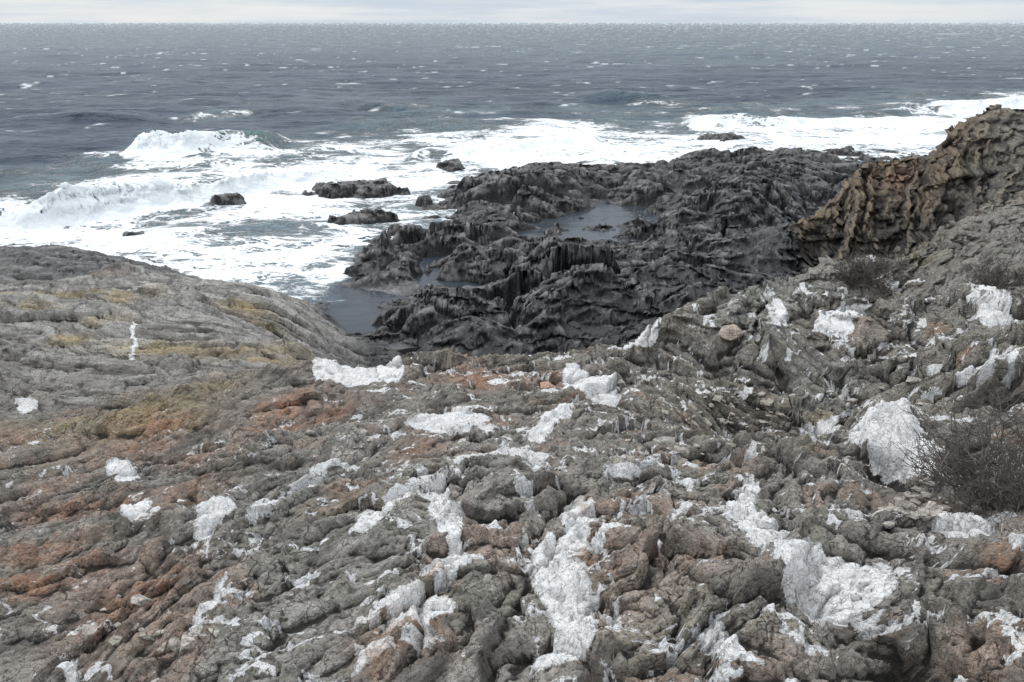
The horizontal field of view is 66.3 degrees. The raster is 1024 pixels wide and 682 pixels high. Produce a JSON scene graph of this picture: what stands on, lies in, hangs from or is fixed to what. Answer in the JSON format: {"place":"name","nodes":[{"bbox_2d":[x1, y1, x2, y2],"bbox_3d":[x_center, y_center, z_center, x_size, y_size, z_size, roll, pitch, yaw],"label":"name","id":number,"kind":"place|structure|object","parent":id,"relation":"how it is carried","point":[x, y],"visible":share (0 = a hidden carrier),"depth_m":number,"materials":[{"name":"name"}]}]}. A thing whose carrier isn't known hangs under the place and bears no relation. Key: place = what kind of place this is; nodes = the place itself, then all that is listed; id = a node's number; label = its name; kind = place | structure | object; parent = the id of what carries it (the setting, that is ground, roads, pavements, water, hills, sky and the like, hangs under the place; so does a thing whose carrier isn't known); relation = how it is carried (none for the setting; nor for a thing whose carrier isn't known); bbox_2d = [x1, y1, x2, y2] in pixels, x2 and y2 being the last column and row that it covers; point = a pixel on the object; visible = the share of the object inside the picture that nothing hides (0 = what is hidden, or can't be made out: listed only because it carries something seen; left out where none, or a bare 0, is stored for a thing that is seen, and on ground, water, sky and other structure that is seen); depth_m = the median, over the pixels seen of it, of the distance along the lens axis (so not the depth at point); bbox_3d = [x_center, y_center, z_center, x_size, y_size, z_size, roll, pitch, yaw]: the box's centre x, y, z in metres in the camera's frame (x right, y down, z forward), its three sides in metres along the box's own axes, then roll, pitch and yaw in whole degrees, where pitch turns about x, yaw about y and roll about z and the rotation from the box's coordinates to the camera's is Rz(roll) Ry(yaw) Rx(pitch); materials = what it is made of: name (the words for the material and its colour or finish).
{"place":"outdoors","nodes":[
{"label":"outdoors","id":0,"kind":"place"},
{"bbox_2d":[0,200,1023,681],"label":"rock ledge ground","id":1,"kind":"structure","parent":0,"point":[160,448],"depth_m":3.86,"materials":[{"name":"grey stone"}]},
{"bbox_2d":[353,616,367,626],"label":"loose stone","id":2,"kind":"object","parent":1,"relation":"on","point":[361,621],"visible":0.96,"depth_m":2.46,"materials":[{"name":"white stone"}]},
{"bbox_2d":[387,342,418,353],"bbox_3d":[-2.760,0.177,19.770,1.133,0.241,0.655,-6,23,-14],"label":"loose stone","id":3,"kind":"object","parent":1,"relation":"on","point":[405,348],"visible":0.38,"depth_m":19.58,"materials":[{"name":"grey stone"}]},
{"bbox_2d":[79,377,981,681],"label":"rock fragments","id":4,"kind":"object","parent":1,"relation":"on","point":[931,509],"visible":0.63,"depth_m":3.48,"materials":[{"name":"grey stone"}]},
{"bbox_2d":[901,500,916,507],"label":"loose stone","id":5,"kind":"object","parent":4,"relation":"on","point":[908,502],"visible":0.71,"depth_m":3.43,"materials":[{"name":"grey stone"}]},
{"bbox_2d":[540,381,554,388],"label":"loose stone","id":6,"kind":"object","parent":1,"relation":"on","point":[546,385],"visible":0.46,"depth_m":7.38,"materials":[{"name":"beige stone"}]},
{"bbox_2d":[652,436,674,444],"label":"loose stone","id":7,"kind":"object","parent":1,"relation":"on","point":[668,440],"visible":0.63,"depth_m":4.95,"materials":[{"name":"beige stone"}]},
{"bbox_2d":[718,324,743,340],"bbox_3d":[2.373,-0.088,8.541,0.257,0.146,0.168,-14,26,-30],"label":"loose stone","id":8,"kind":"object","parent":1,"relation":"on","point":[731,332],"visible":1,"depth_m":8.50,"materials":[{"name":"beige stone"}]},
{"bbox_2d":[829,249,917,293],"bbox_3d":[7.093,-1.473,15.528,1.573,0.828,1.689,0,22,0],"label":"dry bush","id":9,"kind":"object","parent":1,"relation":"on","point":[869,269],"visible":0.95,"depth_m":15.34,"materials":[{"name":"brown plant"}]},
{"bbox_2d":[735,104,1023,284],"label":"brown cliff rock","id":10,"kind":"object","parent":1,"relation":"on","point":[970,166],"visible":0.64,"depth_m":23.41,"materials":[{"name":"brown stone"}]},
{"bbox_2d":[893,361,1023,528],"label":"dry bush","id":11,"kind":"object","parent":1,"relation":"on","point":[963,463],"visible":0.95,"depth_m":3.32,"materials":[{"name":"plant"}]},
{"bbox_2d":[959,251,1023,289],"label":"dry bush","id":12,"kind":"object","parent":1,"relation":"on","point":[998,279],"visible":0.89,"depth_m":9.22,"materials":[{"name":"brown plant"}]},
{"bbox_2d":[0,23,1023,332],"bbox_3d":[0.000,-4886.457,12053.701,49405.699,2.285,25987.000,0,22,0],"label":"sea","id":13,"kind":"structure","parent":0,"point":[160,135],"depth_m":73.66,"materials":[{"name":"liquid"}]},
{"bbox_2d":[122,231,144,235],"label":"sea rock","id":14,"kind":"object","parent":13,"relation":"in","point":[127,233],"visible":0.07,"depth_m":31.01,"materials":[{"name":"grey stone"}]},
{"bbox_2d":[207,192,246,205],"bbox_3d":[-13.608,-6.359,37.005,4.650,1.340,2.770,0,22,0],"label":"sea rock","id":15,"kind":"object","parent":13,"relation":"in","point":[236,198],"visible":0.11,"depth_m":36.60,"materials":[{"name":"grey stone"}]},
{"bbox_2d":[312,181,333,190],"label":"sea rock","id":16,"kind":"object","parent":13,"relation":"in","point":[316,185],"visible":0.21,"depth_m":40.26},
{"bbox_2d":[375,223,401,236],"bbox_3d":[-4.731,-4.244,31.687,2.535,1.066,1.397,0,22,0],"label":"sea rock","id":17,"kind":"object","parent":13,"relation":"in","point":[392,229],"visible":0.14,"depth_m":31.45,"materials":[{"name":"grey stone"}]},
{"bbox_2d":[327,206,452,224],"bbox_3d":[-6.320,-5.135,34.041,7.594,1.302,3.552,0,22,0],"label":"sea rock","id":18,"kind":"object","parent":13,"relation":"in","point":[379,214],"visible":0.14,"depth_m":33.65,"materials":[{"name":"grey stone"}]},
{"bbox_2d":[301,174,484,202],"bbox_3d":[-7.671,-7.500,39.178,12.839,1.819,7.444,0,22,0],"label":"sea rock","id":19,"kind":"object","parent":13,"relation":"in","point":[377,188],"visible":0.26,"depth_m":38.36,"materials":[{"name":"grey stone"}]},
{"bbox_2d":[415,195,451,207],"bbox_3d":[-3.933,-6.313,36.932,2.236,1.075,1.294,0,22,0],"label":"sea rock","id":20,"kind":"object","parent":13,"relation":"in","point":[424,201],"visible":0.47,"depth_m":36.76,"materials":[{"name":"grey stone"}]},
{"bbox_2d":[436,158,465,172],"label":"sea rock","id":21,"kind":"object","parent":13,"relation":"in","point":[452,165],"visible":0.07,"depth_m":45.06,"materials":[{"name":"grey stone"}]},
{"bbox_2d":[0,146,927,367],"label":"tidal reef rock","id":22,"kind":"object","parent":13,"relation":"in","point":[557,294],"visible":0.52,"depth_m":26.08,"materials":[{"name":"black stone"}]},
{"bbox_2d":[449,170,505,188],"bbox_3d":[-1.689,-8.050,39.740,3.040,1.301,2.330,0,22,0],"label":"sea rock","id":23,"kind":"object","parent":13,"relation":"in","point":[478,179],"visible":0.21,"depth_m":39.30,"materials":[{"name":"grey stone"}]},
{"bbox_2d":[692,133,744,141],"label":"sea rock","id":24,"kind":"object","parent":13,"relation":"in","point":[723,137],"visible":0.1,"depth_m":56.19,"materials":[{"name":"grey stone"}]},
{"bbox_2d":[0,0,1023,22],"label":"sky","id":25,"kind":"structure","parent":0,"point":[11,11],"materials":[{"name":"white"}]}
]}

